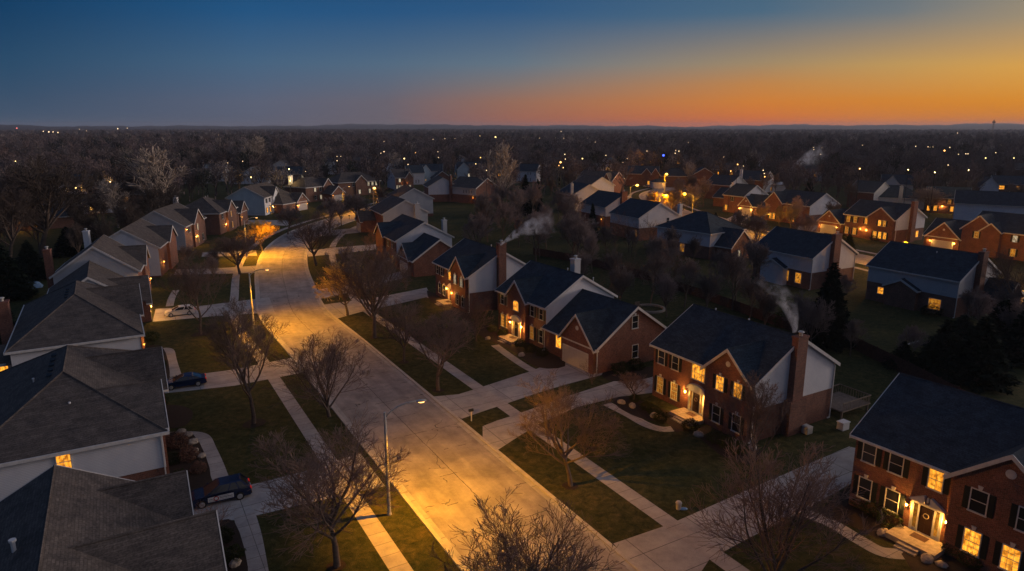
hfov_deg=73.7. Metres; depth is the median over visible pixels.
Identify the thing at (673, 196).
bare tree
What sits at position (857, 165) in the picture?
bare tree
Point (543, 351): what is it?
shrub
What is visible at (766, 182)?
bare tree
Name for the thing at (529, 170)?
brick house
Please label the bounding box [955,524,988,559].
window
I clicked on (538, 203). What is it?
evergreen tree
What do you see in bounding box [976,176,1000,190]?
brick house
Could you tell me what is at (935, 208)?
window
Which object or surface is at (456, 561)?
kerb
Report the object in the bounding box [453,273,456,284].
window
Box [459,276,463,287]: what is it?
window
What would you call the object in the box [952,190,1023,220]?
brick house
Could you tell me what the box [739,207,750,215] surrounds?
garage door
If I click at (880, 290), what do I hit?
window
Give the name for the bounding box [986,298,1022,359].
evergreen tree
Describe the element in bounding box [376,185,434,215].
brick house
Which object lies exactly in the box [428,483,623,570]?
bare tree
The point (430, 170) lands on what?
brick house
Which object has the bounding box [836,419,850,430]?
air conditioner
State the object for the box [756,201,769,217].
bare tree
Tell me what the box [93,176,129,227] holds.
bare tree
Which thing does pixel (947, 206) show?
brick house
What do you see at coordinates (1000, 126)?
hills
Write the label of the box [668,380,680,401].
window
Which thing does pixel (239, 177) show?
bare tree
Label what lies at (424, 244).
brick house
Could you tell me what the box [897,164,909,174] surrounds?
bare tree
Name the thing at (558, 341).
window
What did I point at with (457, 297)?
window
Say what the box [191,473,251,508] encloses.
parked car
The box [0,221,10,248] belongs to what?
bare tree
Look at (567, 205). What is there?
bare tree
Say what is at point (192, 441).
rock
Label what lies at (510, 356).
front path
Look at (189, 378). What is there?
parked car
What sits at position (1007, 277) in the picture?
bare tree
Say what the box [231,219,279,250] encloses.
budding tree
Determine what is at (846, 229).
window
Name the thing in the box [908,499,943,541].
door
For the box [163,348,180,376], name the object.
front path
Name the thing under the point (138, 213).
bare tree
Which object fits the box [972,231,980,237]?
window
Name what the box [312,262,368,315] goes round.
bare tree
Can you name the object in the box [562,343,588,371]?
garage door
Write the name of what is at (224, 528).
shrub
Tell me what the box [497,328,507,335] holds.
shrub
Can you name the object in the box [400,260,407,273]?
garage door
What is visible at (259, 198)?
brick house
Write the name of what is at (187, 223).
brick house
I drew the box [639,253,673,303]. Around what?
bare tree
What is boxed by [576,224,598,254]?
bare tree
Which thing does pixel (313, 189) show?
brick house
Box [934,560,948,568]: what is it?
rock
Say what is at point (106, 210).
brick house
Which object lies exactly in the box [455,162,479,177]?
brick house
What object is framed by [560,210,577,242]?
bare tree
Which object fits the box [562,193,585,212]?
bare tree
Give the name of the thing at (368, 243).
bare tree
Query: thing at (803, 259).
brick house
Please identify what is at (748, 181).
bare tree
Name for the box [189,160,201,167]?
bare tree
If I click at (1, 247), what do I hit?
evergreen tree
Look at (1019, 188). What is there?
bare tree
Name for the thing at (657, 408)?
shrub
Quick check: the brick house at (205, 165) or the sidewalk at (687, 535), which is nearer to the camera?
the sidewalk at (687, 535)
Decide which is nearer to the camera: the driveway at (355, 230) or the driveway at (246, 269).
the driveway at (246, 269)
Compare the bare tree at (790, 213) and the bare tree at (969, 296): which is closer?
the bare tree at (969, 296)
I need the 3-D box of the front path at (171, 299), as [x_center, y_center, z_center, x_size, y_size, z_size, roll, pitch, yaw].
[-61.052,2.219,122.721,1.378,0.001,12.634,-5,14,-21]
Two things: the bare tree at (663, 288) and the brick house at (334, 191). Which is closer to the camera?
the bare tree at (663, 288)
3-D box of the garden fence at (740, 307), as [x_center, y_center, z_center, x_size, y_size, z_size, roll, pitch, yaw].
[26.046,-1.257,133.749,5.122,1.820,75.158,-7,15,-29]
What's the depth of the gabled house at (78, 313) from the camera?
81.22 m
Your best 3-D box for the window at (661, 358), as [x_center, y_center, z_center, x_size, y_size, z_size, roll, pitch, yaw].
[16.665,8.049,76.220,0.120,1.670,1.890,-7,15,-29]
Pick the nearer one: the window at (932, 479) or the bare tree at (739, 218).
the window at (932, 479)
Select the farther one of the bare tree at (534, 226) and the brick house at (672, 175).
the brick house at (672, 175)
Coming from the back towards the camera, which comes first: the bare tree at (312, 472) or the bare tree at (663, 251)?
the bare tree at (663, 251)
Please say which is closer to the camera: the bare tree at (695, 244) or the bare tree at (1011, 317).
the bare tree at (1011, 317)
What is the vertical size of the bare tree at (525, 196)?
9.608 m
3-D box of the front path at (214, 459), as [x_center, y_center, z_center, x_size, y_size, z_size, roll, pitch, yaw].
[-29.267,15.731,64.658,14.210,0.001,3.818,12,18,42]
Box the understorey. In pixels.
[10,130,1007,169]
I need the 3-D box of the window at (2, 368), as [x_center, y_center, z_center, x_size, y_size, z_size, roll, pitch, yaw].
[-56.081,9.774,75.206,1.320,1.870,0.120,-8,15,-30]
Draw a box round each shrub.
[144,331,159,341]
[166,432,190,448]
[176,445,200,462]
[189,460,207,473]
[220,525,234,542]
[223,543,244,562]
[486,324,497,332]
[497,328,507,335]
[514,338,526,346]
[523,343,536,352]
[536,347,548,356]
[611,361,630,374]
[627,358,644,370]
[629,394,639,402]
[646,404,660,412]
[652,410,669,423]
[681,418,699,433]
[703,429,725,443]
[715,433,737,449]
[729,440,748,454]
[771,310,798,325]
[848,496,867,511]
[861,500,885,519]
[873,507,903,528]
[920,303,943,315]
[940,541,963,560]
[956,550,983,569]
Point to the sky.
(130, 63)
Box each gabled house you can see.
[0,281,144,370]
[0,345,169,500]
[0,464,226,570]
[47,260,152,321]
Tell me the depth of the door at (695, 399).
72.26 m
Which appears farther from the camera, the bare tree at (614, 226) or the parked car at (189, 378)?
the bare tree at (614, 226)
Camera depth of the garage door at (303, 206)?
251.53 m
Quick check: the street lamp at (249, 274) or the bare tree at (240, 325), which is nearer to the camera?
the bare tree at (240, 325)
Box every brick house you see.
[8,201,73,231]
[42,234,151,289]
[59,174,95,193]
[82,218,178,276]
[84,198,117,213]
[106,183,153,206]
[122,202,206,250]
[173,195,248,234]
[203,164,230,180]
[225,182,283,214]
[229,170,253,183]
[241,166,270,183]
[272,191,308,212]
[273,160,290,170]
[275,166,304,184]
[283,174,332,202]
[321,185,345,200]
[328,161,336,174]
[328,172,380,195]
[352,157,371,170]
[355,195,429,232]
[373,214,454,276]
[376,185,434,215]
[382,158,407,171]
[387,168,413,189]
[405,165,424,184]
[420,164,442,182]
[423,175,453,201]
[430,170,452,180]
[432,238,525,312]
[449,174,497,203]
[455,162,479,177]
[481,165,502,179]
[495,255,666,373]
[515,163,540,182]
[558,181,598,211]
[574,175,615,191]
[576,160,595,174]
[577,170,624,192]
[580,190,629,227]
[596,157,614,170]
[609,198,682,240]
[624,166,659,185]
[649,179,666,188]
[649,304,840,443]
[655,211,752,259]
[660,168,686,186]
[689,167,712,186]
[704,174,747,198]
[710,163,737,174]
[712,187,728,206]
[722,181,769,215]
[735,169,773,192]
[752,226,858,289]
[764,189,840,225]
[770,182,785,192]
[804,165,826,180]
[817,199,926,242]
[846,180,889,206]
[848,372,1023,570]
[865,241,1023,317]
[878,185,924,210]
[881,174,914,189]
[922,210,1023,260]
[925,186,971,213]
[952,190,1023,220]
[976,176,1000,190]
[990,175,1023,191]
[1013,163,1023,174]
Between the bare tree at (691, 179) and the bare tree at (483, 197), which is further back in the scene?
the bare tree at (691, 179)
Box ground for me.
[1,166,1023,570]
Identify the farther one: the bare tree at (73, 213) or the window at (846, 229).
the window at (846, 229)
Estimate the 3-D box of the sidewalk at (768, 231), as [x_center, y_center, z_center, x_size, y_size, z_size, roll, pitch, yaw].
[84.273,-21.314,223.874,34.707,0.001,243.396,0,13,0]
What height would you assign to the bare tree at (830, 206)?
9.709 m
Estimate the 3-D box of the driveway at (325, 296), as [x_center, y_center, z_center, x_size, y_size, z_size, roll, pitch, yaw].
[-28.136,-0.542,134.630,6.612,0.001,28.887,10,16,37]
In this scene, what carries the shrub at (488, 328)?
on the mulch bed at (549, 360)
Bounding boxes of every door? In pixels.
[298,203,306,210]
[334,195,341,200]
[357,222,360,231]
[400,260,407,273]
[447,286,450,300]
[511,319,520,337]
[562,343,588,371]
[687,388,703,416]
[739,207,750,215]
[820,224,835,233]
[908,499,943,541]
[931,239,952,248]
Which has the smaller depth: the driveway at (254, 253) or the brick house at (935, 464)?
the brick house at (935, 464)
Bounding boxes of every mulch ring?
[242,419,265,427]
[326,560,345,570]
[562,482,577,489]
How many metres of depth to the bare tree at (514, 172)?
307.34 m
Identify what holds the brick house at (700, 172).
on the ground
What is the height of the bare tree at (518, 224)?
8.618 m
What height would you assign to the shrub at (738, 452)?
1.390 m
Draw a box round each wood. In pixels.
[0,128,1023,137]
[0,131,1023,155]
[0,141,1023,201]
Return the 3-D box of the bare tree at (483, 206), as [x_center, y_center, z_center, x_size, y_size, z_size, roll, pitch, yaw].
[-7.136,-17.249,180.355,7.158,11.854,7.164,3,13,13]
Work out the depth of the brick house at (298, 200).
248.05 m
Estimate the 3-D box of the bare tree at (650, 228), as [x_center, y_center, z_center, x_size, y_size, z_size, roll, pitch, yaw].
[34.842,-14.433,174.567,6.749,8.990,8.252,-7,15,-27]
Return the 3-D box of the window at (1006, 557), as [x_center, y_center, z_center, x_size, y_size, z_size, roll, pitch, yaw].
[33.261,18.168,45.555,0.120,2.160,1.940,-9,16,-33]
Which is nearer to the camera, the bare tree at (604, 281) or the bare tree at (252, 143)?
the bare tree at (604, 281)
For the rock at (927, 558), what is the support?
on the mulch bed at (915, 563)
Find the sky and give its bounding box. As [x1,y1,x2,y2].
[0,0,1023,126]
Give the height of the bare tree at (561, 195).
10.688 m
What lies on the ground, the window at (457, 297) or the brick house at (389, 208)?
the brick house at (389, 208)
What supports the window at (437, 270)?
in the brick house at (466, 268)
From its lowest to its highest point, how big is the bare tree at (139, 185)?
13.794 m
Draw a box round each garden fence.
[533,247,798,331]
[851,335,967,391]
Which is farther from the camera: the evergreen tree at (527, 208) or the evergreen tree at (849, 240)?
the evergreen tree at (527, 208)
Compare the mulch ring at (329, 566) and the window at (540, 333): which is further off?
the window at (540, 333)
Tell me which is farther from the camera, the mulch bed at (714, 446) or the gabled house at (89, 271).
the gabled house at (89, 271)
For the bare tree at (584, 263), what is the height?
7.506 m
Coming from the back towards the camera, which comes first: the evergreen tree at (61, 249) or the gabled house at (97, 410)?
the evergreen tree at (61, 249)
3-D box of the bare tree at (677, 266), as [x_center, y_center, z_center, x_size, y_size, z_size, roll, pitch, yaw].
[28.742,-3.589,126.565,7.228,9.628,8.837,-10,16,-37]
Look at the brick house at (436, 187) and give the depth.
278.91 m
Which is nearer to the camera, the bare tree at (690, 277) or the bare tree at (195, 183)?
the bare tree at (690, 277)
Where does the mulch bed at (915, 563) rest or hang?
on the ground
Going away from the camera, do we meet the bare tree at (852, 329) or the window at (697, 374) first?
the window at (697, 374)
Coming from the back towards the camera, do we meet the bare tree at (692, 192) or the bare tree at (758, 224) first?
the bare tree at (692, 192)
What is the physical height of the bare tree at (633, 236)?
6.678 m
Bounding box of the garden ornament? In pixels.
[675,500,686,509]
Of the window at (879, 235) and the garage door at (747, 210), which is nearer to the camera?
the window at (879, 235)
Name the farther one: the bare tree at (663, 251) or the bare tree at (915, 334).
the bare tree at (663, 251)
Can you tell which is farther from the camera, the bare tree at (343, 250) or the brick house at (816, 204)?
the brick house at (816, 204)
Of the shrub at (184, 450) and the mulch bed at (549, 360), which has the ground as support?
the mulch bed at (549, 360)
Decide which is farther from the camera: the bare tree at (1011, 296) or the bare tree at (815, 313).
the bare tree at (1011, 296)
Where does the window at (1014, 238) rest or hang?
in the brick house at (989, 230)
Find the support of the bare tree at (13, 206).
on the ground
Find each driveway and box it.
[153,297,273,321]
[164,358,300,392]
[175,265,261,274]
[193,454,383,520]
[202,250,256,256]
[246,220,288,225]
[299,228,359,237]
[308,244,375,256]
[313,272,401,298]
[320,288,427,319]
[430,362,601,418]
[483,377,652,452]
[614,447,854,570]
[798,225,822,232]
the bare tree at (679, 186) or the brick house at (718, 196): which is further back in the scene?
the bare tree at (679, 186)
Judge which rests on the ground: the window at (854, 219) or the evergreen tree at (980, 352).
the evergreen tree at (980, 352)
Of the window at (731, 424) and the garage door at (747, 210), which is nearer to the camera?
the window at (731, 424)
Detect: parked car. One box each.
[164,304,195,316]
[167,372,206,389]
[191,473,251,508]
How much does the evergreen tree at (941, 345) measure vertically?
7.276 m
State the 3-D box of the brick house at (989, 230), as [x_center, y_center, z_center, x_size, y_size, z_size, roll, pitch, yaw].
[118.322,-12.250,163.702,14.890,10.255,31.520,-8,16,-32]
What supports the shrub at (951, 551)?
on the mulch bed at (915, 563)
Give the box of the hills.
[0,123,1023,129]
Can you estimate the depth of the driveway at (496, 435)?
74.17 m
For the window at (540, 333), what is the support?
in the brick house at (573, 316)
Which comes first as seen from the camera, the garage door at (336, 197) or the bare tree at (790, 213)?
the bare tree at (790, 213)
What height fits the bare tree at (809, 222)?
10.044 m
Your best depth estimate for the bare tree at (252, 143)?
415.31 m
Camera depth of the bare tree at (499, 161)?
245.94 m
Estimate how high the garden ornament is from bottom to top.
0.730 m
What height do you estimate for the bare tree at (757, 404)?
10.504 m
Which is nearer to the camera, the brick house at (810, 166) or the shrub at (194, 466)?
the shrub at (194, 466)
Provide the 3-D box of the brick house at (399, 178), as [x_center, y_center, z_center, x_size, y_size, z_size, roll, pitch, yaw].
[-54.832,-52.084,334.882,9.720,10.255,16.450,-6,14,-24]
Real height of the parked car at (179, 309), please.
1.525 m
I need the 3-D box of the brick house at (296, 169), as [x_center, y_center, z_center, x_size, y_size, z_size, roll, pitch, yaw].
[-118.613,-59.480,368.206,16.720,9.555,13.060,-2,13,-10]
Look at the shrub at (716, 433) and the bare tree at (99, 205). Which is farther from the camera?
the bare tree at (99, 205)
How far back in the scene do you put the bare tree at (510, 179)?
279.00 m
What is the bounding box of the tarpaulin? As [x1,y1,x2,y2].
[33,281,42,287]
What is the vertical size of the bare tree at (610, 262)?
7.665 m
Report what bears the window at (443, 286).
in the brick house at (466, 268)
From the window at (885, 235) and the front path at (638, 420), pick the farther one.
the window at (885, 235)
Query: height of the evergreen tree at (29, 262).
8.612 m
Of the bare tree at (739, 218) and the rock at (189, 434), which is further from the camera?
the bare tree at (739, 218)
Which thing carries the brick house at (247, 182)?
on the ground
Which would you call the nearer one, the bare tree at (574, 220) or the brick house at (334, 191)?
the bare tree at (574, 220)
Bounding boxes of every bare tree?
[0,153,107,256]
[0,175,51,257]
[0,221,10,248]
[19,204,51,247]
[63,196,90,242]
[63,221,86,252]
[73,213,100,235]
[76,170,98,194]
[84,194,114,228]
[88,185,115,223]
[89,217,117,238]
[91,169,107,186]
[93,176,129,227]
[108,198,147,227]
[112,181,143,204]
[115,143,194,208]
[124,169,137,182]
[129,179,149,212]
[130,206,147,220]
[131,194,150,215]
[135,186,169,214]
[146,255,233,334]
[149,182,183,207]
[163,184,180,199]
[169,256,187,282]
[177,243,196,269]
[181,172,198,199]
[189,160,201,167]
[193,296,288,423]
[194,500,238,526]
[202,230,262,274]
[204,248,220,261]
[204,255,218,281]
[231,167,246,189]
[239,135,267,160]
[243,402,411,567]
[262,327,373,417]
[273,204,304,233]
[285,212,347,264]
[312,197,348,225]
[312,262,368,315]
[314,235,412,337]
[332,244,352,263]
[336,191,370,215]
[336,200,350,225]
[353,280,380,308]
[360,229,375,252]
[369,187,389,200]
[370,297,425,361]
[402,307,478,390]
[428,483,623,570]
[449,293,494,340]
[462,212,493,242]
[473,198,496,241]
[474,190,495,211]
[476,140,521,207]
[490,181,509,216]
[493,201,520,241]
[501,172,514,200]
[506,368,631,486]
[507,186,527,214]
[508,198,524,231]
[511,170,520,191]
[511,215,524,247]
[516,190,529,209]
[521,211,552,257]
[522,211,549,261]
[523,180,544,215]
[532,209,551,238]
[538,200,556,248]
[538,202,553,216]
[549,186,566,218]
[555,192,578,215]
[556,209,590,253]
[557,216,598,253]
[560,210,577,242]
[562,167,575,184]
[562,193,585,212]
[565,243,592,261]
[566,220,594,255]
[571,249,592,274]
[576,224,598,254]
[579,359,603,381]
[583,230,600,272]
[597,210,628,244]
[597,225,616,255]
[599,241,639,290]
[599,248,622,284]
[599,270,612,289]
[607,263,634,299]
[614,370,652,399]
[615,213,640,252]
[625,230,643,256]
[637,214,658,242]
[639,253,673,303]
[642,231,668,260]
[644,187,660,201]
[646,245,686,286]
[650,243,674,274]
[653,272,678,316]
[661,162,670,172]
[661,189,701,210]
[662,225,681,249]
[665,238,685,270]
[673,178,684,189]
[673,257,703,307]
[674,180,683,189]
[683,183,701,208]
[684,171,698,196]
[684,435,884,570]
[686,234,702,260]
[691,269,724,306]
[697,175,713,206]
[706,249,726,281]
[710,370,796,482]
[715,252,751,300]
[718,249,756,309]
[724,226,751,265]
[729,209,751,230]
[736,272,770,317]
[741,237,772,283]
[745,176,755,183]
[746,212,769,240]
[752,285,781,324]
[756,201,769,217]
[759,171,774,190]
[771,173,780,189]
[774,204,785,222]
[781,290,815,333]
[783,201,800,227]
[787,196,807,227]
[790,213,821,231]
[793,295,835,342]
[824,199,841,212]
[840,274,857,293]
[843,319,870,355]
[853,162,866,172]
[896,325,930,350]
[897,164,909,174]
[908,187,951,212]
[959,284,987,320]
[964,291,998,321]
[979,244,1023,296]
[990,284,1023,309]
[996,298,1023,331]
[1004,181,1016,191]
[1014,182,1023,191]
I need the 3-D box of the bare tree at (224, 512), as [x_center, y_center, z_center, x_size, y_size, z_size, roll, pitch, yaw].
[-22.667,17.182,50.565,4.707,3.613,3.850,8,15,32]
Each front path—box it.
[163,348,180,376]
[166,290,178,305]
[189,431,227,480]
[234,511,268,570]
[492,345,538,372]
[604,403,673,431]
[806,511,903,558]
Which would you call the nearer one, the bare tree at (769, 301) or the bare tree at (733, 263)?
the bare tree at (769, 301)
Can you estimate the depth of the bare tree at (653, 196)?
213.83 m
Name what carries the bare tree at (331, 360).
on the ground
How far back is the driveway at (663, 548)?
51.66 m
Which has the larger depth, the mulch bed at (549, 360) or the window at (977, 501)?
the mulch bed at (549, 360)
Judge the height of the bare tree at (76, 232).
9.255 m
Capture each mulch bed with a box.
[145,345,169,378]
[166,405,192,427]
[167,432,210,490]
[219,519,247,570]
[427,290,470,318]
[479,325,564,368]
[602,367,652,380]
[613,396,689,431]
[696,426,759,464]
[823,484,893,541]
[902,552,979,570]
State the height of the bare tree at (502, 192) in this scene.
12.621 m
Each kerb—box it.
[254,207,465,570]
[306,220,643,570]
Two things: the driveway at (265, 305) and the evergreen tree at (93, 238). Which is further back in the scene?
the evergreen tree at (93, 238)
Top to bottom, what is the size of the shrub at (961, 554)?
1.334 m
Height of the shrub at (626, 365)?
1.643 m
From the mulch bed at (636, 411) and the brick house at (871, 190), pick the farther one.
the brick house at (871, 190)
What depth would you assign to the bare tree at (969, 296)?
103.91 m
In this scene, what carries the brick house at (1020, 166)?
on the ground
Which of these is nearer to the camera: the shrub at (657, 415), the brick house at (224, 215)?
the shrub at (657, 415)
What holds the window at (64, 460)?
in the gabled house at (97, 410)
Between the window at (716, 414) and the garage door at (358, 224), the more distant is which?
the garage door at (358, 224)
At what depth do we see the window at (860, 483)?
54.25 m
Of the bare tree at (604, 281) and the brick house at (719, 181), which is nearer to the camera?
the bare tree at (604, 281)
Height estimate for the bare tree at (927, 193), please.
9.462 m
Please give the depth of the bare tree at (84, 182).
258.17 m
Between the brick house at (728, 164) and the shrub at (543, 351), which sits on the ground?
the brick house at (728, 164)
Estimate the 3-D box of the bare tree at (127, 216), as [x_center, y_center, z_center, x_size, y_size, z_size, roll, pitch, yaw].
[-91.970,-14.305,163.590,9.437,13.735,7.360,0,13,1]
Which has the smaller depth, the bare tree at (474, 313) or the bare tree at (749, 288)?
the bare tree at (474, 313)
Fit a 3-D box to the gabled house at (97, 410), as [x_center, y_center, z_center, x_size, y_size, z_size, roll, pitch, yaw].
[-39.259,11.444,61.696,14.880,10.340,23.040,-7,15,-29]
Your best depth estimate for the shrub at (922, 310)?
111.52 m
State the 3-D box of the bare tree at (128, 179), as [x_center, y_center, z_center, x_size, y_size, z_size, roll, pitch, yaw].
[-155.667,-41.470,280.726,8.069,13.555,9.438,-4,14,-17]
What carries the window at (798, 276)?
in the brick house at (803, 259)
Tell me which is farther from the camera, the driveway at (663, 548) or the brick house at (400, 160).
the brick house at (400, 160)
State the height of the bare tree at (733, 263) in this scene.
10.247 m
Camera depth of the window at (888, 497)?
52.50 m
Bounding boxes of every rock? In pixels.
[175,428,185,433]
[183,431,192,436]
[187,438,197,444]
[197,452,205,458]
[229,558,241,567]
[617,399,625,403]
[629,402,635,408]
[693,431,704,436]
[877,528,887,536]
[921,553,933,563]
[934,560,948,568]
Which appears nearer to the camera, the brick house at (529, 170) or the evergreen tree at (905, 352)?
the evergreen tree at (905, 352)
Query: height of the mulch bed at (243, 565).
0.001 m
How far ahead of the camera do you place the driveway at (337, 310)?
118.84 m
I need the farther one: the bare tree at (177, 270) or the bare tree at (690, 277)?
the bare tree at (177, 270)
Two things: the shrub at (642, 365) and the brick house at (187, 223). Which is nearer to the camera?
the shrub at (642, 365)
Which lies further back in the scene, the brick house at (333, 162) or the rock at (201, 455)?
the brick house at (333, 162)
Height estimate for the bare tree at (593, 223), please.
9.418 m
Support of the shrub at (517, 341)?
on the mulch bed at (549, 360)
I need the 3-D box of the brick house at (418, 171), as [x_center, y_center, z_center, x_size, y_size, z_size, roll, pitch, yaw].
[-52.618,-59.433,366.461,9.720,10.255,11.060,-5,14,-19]
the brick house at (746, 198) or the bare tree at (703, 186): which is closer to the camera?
the brick house at (746, 198)
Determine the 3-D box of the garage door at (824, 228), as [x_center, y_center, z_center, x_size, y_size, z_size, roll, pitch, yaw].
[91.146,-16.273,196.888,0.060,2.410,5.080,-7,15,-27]
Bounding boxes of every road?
[258,207,629,570]
[641,187,1023,299]
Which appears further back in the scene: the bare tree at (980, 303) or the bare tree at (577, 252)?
the bare tree at (577, 252)
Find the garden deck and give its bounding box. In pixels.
[831,384,871,419]
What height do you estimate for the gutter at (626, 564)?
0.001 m
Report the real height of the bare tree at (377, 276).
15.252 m
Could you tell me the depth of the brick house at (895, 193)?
253.65 m
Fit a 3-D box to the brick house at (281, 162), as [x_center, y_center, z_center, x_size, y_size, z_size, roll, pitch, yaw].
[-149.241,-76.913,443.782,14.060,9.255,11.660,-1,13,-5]
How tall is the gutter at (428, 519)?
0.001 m
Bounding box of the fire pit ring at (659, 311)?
[640,304,664,313]
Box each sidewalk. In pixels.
[229,202,412,570]
[329,226,749,570]
[628,188,867,270]
[675,189,876,253]
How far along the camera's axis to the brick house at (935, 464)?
50.11 m
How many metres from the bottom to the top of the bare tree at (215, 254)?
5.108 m
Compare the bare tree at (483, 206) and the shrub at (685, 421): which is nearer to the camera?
the shrub at (685, 421)
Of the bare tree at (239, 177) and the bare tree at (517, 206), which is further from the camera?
the bare tree at (239, 177)
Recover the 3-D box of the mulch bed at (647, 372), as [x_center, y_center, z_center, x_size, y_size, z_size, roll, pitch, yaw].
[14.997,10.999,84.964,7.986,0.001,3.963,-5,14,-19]
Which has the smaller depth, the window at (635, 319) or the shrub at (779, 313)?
the window at (635, 319)
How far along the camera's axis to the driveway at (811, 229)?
204.33 m
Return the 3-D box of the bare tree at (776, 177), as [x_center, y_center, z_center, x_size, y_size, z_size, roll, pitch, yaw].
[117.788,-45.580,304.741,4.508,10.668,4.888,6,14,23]
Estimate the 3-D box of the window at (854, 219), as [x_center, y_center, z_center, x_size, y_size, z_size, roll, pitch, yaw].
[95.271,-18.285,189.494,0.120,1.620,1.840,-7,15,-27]
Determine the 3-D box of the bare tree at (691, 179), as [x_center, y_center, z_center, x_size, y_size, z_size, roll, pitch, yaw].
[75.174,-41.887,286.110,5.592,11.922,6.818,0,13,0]
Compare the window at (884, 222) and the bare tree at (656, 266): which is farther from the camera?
the window at (884, 222)
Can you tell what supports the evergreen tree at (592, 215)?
on the ground
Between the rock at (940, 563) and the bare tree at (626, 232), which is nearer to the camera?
the rock at (940, 563)
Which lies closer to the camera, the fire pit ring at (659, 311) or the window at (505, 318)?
the window at (505, 318)
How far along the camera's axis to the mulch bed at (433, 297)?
118.10 m
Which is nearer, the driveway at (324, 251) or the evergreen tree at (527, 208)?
the driveway at (324, 251)
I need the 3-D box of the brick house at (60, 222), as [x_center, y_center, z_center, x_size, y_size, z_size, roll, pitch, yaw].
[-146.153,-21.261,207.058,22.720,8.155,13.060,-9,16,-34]
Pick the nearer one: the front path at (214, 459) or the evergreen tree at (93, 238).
the front path at (214, 459)
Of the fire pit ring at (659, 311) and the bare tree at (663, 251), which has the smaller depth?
the fire pit ring at (659, 311)
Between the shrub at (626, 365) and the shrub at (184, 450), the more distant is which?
the shrub at (626, 365)
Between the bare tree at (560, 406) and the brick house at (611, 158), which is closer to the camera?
the bare tree at (560, 406)
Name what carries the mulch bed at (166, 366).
on the ground
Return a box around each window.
[0,365,8,370]
[55,454,72,467]
[435,265,439,273]
[438,281,441,293]
[440,267,443,276]
[442,283,445,295]
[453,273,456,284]
[455,292,459,304]
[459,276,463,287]
[460,295,464,307]
[499,293,505,304]
[499,312,504,326]
[504,315,506,327]
[512,300,518,311]
[528,305,535,317]
[528,324,535,340]
[537,308,544,320]
[537,328,543,344]
[555,335,560,348]
[631,344,638,358]
[632,313,638,329]
[654,374,665,394]
[655,349,667,365]
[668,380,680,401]
[669,354,681,371]
[691,363,705,383]
[708,402,723,424]
[712,373,727,392]
[728,411,743,434]
[730,380,745,399]
[794,272,801,283]
[843,227,849,233]
[845,216,851,221]
[851,228,857,234]
[852,217,858,222]
[852,474,877,502]
[856,441,881,466]
[871,231,877,237]
[876,220,882,225]
[876,232,882,238]
[877,286,883,294]
[878,485,905,515]
[881,221,887,226]
[881,232,887,239]
[882,451,909,478]
[921,466,950,494]
[928,297,941,310]
[932,206,938,210]
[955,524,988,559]
[961,485,996,518]
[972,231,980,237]
[992,541,1023,570]
[1007,249,1017,256]
[1008,503,1023,533]
[1010,235,1019,242]
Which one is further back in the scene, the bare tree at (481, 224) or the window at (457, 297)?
the bare tree at (481, 224)
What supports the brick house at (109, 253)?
on the ground
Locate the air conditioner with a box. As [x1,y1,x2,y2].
[801,424,812,434]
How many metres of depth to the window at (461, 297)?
113.44 m
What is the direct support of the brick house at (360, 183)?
on the ground
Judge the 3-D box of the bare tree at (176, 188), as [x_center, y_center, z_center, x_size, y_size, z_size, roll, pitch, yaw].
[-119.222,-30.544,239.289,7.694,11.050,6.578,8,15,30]
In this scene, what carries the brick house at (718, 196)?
on the ground
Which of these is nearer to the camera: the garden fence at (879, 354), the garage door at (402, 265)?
the garden fence at (879, 354)
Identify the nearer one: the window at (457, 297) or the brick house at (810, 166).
the window at (457, 297)
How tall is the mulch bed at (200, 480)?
0.001 m
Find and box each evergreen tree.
[0,241,15,264]
[0,250,40,302]
[0,311,16,344]
[14,240,46,281]
[51,226,84,257]
[81,221,98,243]
[520,174,534,215]
[531,179,542,212]
[588,203,599,240]
[797,262,856,352]
[805,177,814,191]
[845,234,855,249]
[880,341,916,369]
[912,319,971,381]
[937,314,1022,394]
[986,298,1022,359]
[998,310,1023,367]
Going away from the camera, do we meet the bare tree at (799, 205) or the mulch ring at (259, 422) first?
the mulch ring at (259, 422)
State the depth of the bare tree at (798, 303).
96.93 m
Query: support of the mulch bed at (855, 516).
on the ground
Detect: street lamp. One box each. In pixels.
[248,269,268,327]
[383,399,425,515]
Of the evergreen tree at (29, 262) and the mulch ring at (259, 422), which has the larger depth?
the evergreen tree at (29, 262)
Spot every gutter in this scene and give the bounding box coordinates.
[256,206,472,570]
[304,227,634,570]
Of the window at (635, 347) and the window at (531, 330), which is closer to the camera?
the window at (635, 347)
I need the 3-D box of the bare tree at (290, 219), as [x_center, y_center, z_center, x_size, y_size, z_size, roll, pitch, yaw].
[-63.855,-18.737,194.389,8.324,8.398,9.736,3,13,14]
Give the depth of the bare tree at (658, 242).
140.19 m
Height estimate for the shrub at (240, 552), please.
1.264 m
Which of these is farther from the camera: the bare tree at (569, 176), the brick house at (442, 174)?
the brick house at (442, 174)
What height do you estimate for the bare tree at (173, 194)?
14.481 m

